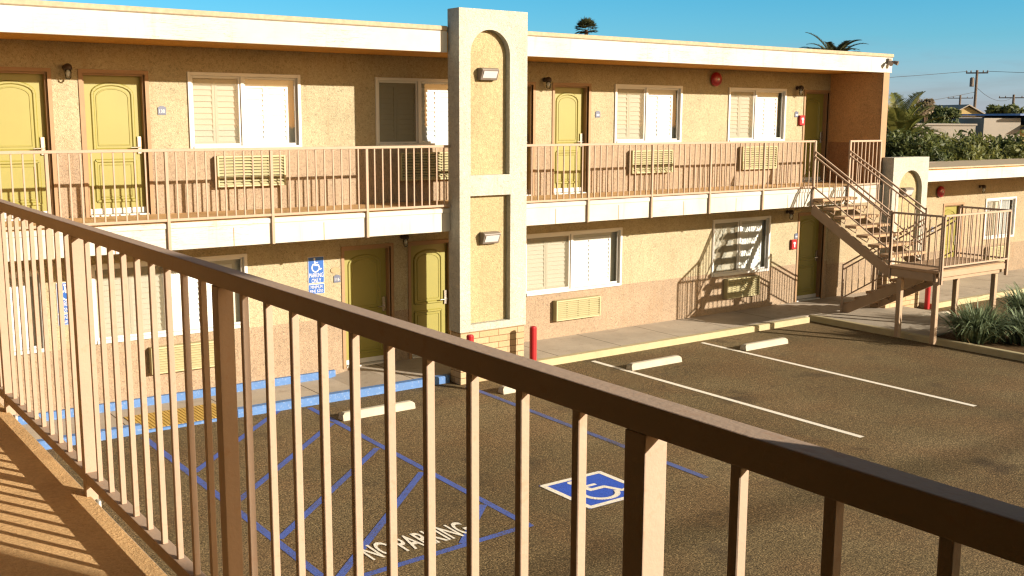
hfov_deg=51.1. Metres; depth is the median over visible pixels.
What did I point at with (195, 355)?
air conditioner
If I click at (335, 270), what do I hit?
oval plaque
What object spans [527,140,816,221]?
walkway railing
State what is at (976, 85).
utility pole
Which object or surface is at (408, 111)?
window
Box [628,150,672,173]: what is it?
air conditioner
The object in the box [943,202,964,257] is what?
door
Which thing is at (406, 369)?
sidewalk
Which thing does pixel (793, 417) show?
stall line
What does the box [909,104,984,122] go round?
gabled house
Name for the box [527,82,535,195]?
door
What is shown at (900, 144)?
shrub
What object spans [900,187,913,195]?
wall light
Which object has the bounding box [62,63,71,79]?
wall lantern
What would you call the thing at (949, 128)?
pale building
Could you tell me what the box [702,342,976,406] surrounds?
stall line
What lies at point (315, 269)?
parking sign
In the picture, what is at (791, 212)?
wall lantern
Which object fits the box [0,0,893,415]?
motel building
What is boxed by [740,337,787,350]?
wheel stop
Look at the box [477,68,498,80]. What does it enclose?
wall light
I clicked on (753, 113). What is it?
window
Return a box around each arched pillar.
[447,7,527,384]
[876,156,928,307]
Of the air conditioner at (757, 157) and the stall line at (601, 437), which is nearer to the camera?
the stall line at (601, 437)
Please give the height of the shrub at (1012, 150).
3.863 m
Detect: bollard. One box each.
[466,334,473,341]
[529,326,536,360]
[924,287,930,308]
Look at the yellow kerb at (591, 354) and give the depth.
21.30 m
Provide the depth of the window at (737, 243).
24.39 m
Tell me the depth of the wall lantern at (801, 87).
24.69 m
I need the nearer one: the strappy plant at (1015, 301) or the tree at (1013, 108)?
the strappy plant at (1015, 301)
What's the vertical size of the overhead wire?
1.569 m
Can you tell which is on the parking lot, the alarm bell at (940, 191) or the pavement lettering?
the pavement lettering
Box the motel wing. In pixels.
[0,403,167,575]
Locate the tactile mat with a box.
[124,403,216,428]
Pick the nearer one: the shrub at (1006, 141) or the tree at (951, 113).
the shrub at (1006, 141)
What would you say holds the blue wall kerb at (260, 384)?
on the sidewalk at (406, 369)
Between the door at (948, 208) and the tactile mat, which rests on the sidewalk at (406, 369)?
the tactile mat
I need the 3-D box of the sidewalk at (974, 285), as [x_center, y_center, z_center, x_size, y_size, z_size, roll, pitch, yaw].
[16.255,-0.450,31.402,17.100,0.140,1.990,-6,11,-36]
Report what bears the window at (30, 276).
in the motel building at (228, 80)
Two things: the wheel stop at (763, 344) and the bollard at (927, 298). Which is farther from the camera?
the bollard at (927, 298)
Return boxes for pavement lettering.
[363,522,465,559]
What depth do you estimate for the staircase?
22.41 m
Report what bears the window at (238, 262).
in the motel building at (228, 80)
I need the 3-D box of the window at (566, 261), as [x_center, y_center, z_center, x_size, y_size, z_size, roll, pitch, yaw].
[1.201,-0.556,21.564,2.530,1.210,0.248,-6,11,-36]
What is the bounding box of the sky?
[44,0,1023,117]
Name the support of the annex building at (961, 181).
on the parking lot
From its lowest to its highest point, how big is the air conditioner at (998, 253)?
0.450 m
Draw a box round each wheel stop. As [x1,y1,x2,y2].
[338,400,414,420]
[498,386,515,394]
[626,355,681,370]
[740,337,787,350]
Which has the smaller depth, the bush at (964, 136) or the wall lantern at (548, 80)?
the wall lantern at (548, 80)
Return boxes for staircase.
[811,140,1011,344]
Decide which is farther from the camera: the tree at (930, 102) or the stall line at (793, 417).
the tree at (930, 102)
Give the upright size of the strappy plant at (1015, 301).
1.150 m
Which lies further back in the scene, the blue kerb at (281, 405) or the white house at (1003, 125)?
the white house at (1003, 125)
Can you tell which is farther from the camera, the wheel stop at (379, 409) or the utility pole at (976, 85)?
the utility pole at (976, 85)
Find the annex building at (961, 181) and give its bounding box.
[825,158,1023,297]
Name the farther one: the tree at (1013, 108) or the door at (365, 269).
the tree at (1013, 108)
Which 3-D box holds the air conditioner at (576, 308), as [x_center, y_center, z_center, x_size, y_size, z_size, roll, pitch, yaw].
[1.312,0.406,21.625,1.150,0.410,0.129,-6,11,-36]
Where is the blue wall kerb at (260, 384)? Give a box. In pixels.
[18,369,335,424]
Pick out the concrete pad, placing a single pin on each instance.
(913, 321)
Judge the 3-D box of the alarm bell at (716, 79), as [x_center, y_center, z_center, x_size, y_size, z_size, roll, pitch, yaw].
[4.417,-4.500,23.118,0.310,0.310,0.135,-6,11,-36]
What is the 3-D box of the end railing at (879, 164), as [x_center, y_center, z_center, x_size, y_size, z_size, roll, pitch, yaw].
[7.965,-2.629,24.239,1.155,1.420,0.049,-6,11,-36]
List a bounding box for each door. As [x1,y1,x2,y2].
[0,67,59,220]
[77,69,154,217]
[341,243,394,368]
[408,239,450,358]
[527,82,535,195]
[552,82,591,194]
[794,211,826,301]
[800,90,830,182]
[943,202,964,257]
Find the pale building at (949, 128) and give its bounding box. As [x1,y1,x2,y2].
[886,123,976,140]
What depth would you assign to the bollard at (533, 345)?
18.42 m
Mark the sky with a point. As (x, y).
(935, 37)
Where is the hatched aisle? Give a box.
[149,407,532,575]
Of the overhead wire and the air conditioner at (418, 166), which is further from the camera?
the overhead wire
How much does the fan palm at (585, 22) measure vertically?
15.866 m
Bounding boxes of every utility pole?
[948,95,972,117]
[966,70,987,117]
[999,94,1023,103]
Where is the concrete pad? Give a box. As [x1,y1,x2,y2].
[816,306,961,335]
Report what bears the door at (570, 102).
in the motel building at (228, 80)
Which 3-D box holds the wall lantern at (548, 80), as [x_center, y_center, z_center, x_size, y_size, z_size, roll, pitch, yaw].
[0.674,-3.905,20.418,0.125,0.230,0.191,-6,11,-36]
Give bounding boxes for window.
[9,270,43,355]
[91,253,249,344]
[187,72,301,147]
[375,77,447,145]
[526,227,622,295]
[614,84,682,142]
[711,216,770,276]
[727,87,786,140]
[984,196,1016,239]
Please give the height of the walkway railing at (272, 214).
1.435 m
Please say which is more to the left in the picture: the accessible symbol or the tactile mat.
the tactile mat
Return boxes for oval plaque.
[330,267,339,272]
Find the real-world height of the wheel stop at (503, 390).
0.120 m
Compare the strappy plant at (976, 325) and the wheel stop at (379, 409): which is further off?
the strappy plant at (976, 325)
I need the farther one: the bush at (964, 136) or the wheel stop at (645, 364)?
the bush at (964, 136)
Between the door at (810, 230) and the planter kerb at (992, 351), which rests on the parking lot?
the planter kerb at (992, 351)
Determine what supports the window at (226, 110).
in the motel building at (228, 80)
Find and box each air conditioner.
[148,339,214,374]
[216,155,285,186]
[397,152,447,180]
[553,295,600,321]
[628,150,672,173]
[723,275,759,298]
[738,146,777,169]
[984,245,1009,260]
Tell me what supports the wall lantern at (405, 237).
attached to the motel building at (228, 80)
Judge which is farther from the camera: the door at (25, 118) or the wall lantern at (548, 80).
the wall lantern at (548, 80)
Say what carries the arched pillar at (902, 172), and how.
on the parking lot
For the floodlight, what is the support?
attached to the motel building at (228, 80)
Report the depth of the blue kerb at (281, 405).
16.74 m
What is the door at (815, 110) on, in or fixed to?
in the motel building at (228, 80)
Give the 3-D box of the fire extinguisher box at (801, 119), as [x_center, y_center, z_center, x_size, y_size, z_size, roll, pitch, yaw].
[6.747,-3.904,24.973,0.180,0.230,0.068,-6,11,-36]
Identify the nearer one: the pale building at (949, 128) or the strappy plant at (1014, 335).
the strappy plant at (1014, 335)
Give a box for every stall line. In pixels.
[479,390,707,478]
[592,361,863,437]
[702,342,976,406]
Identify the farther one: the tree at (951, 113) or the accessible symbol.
the tree at (951, 113)
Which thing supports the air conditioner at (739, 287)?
attached to the motel building at (228, 80)
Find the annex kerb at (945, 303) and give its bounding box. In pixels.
[929,287,1023,308]
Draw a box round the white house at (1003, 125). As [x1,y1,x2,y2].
[949,114,1023,145]
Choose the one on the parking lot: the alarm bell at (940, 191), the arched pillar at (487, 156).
the arched pillar at (487, 156)
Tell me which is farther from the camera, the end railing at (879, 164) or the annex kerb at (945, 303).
the annex kerb at (945, 303)
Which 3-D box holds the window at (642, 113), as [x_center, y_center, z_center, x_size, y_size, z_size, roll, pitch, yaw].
[2.781,-3.603,22.236,1.890,1.190,0.248,-6,11,-36]
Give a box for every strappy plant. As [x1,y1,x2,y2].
[923,297,1023,344]
[969,281,1023,320]
[990,302,1023,345]
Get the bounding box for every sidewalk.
[22,293,869,439]
[860,268,1023,307]
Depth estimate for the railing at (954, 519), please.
2.42 m
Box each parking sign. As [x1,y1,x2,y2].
[56,282,67,325]
[308,256,324,293]
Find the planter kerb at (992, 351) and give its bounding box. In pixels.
[810,315,1023,361]
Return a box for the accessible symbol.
[540,471,623,508]
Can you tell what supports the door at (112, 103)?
in the motel building at (228, 80)
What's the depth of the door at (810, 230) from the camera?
26.03 m
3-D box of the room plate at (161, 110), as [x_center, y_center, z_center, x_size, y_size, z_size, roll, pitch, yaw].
[-5.323,-2.701,16.302,0.124,0.132,0.014,-6,11,-36]
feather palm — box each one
[802,32,865,51]
[886,91,959,145]
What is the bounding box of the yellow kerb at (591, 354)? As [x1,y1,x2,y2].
[537,316,809,364]
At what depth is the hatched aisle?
12.53 m
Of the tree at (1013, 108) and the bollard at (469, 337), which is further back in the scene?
the tree at (1013, 108)
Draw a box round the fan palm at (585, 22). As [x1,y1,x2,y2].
[575,16,599,34]
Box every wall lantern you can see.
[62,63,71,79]
[400,234,408,246]
[543,77,551,88]
[786,210,793,219]
[796,85,803,95]
[979,185,985,192]
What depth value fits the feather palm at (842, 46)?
79.06 m
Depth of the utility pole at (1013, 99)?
134.10 m
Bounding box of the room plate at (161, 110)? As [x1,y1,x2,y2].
[158,106,165,114]
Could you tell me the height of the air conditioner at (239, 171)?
0.490 m
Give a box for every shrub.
[885,126,956,161]
[922,132,1001,160]
[984,141,1023,159]
[985,130,1023,157]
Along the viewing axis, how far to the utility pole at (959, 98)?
173.01 m
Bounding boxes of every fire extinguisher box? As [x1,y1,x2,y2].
[790,239,796,248]
[798,115,804,124]
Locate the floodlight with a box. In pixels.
[887,58,898,65]
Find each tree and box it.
[916,98,934,122]
[919,105,961,123]
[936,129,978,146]
[984,103,1023,113]
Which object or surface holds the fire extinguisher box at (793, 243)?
attached to the motel building at (228, 80)
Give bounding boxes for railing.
[0,145,450,259]
[0,199,1023,575]
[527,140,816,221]
[849,140,881,200]
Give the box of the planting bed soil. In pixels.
[937,327,1023,352]
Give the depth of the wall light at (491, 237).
18.02 m
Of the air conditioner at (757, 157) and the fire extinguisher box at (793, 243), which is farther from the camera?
the fire extinguisher box at (793, 243)
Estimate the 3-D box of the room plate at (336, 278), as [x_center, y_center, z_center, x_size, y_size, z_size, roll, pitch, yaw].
[-3.006,-0.162,18.421,0.124,0.132,0.014,-6,11,-36]
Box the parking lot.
[47,296,1023,575]
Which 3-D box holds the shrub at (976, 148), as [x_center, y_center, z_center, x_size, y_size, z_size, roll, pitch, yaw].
[13.048,-2.549,31.722,2.848,4.140,2.744,-6,11,-36]
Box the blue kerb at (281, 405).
[37,374,449,449]
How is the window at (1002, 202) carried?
in the annex building at (961, 181)
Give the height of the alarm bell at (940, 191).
0.310 m
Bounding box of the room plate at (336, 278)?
[334,275,339,282]
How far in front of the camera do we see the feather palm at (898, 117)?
35.01 m
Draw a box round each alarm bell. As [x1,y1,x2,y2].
[711,72,721,86]
[937,186,944,196]
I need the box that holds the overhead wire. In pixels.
[890,71,967,77]
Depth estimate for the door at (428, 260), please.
19.69 m
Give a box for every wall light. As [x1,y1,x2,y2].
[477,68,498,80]
[480,231,500,243]
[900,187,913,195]
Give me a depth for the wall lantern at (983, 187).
29.70 m
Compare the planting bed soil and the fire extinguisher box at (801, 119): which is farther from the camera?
the fire extinguisher box at (801, 119)
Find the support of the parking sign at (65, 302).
attached to the motel building at (228, 80)

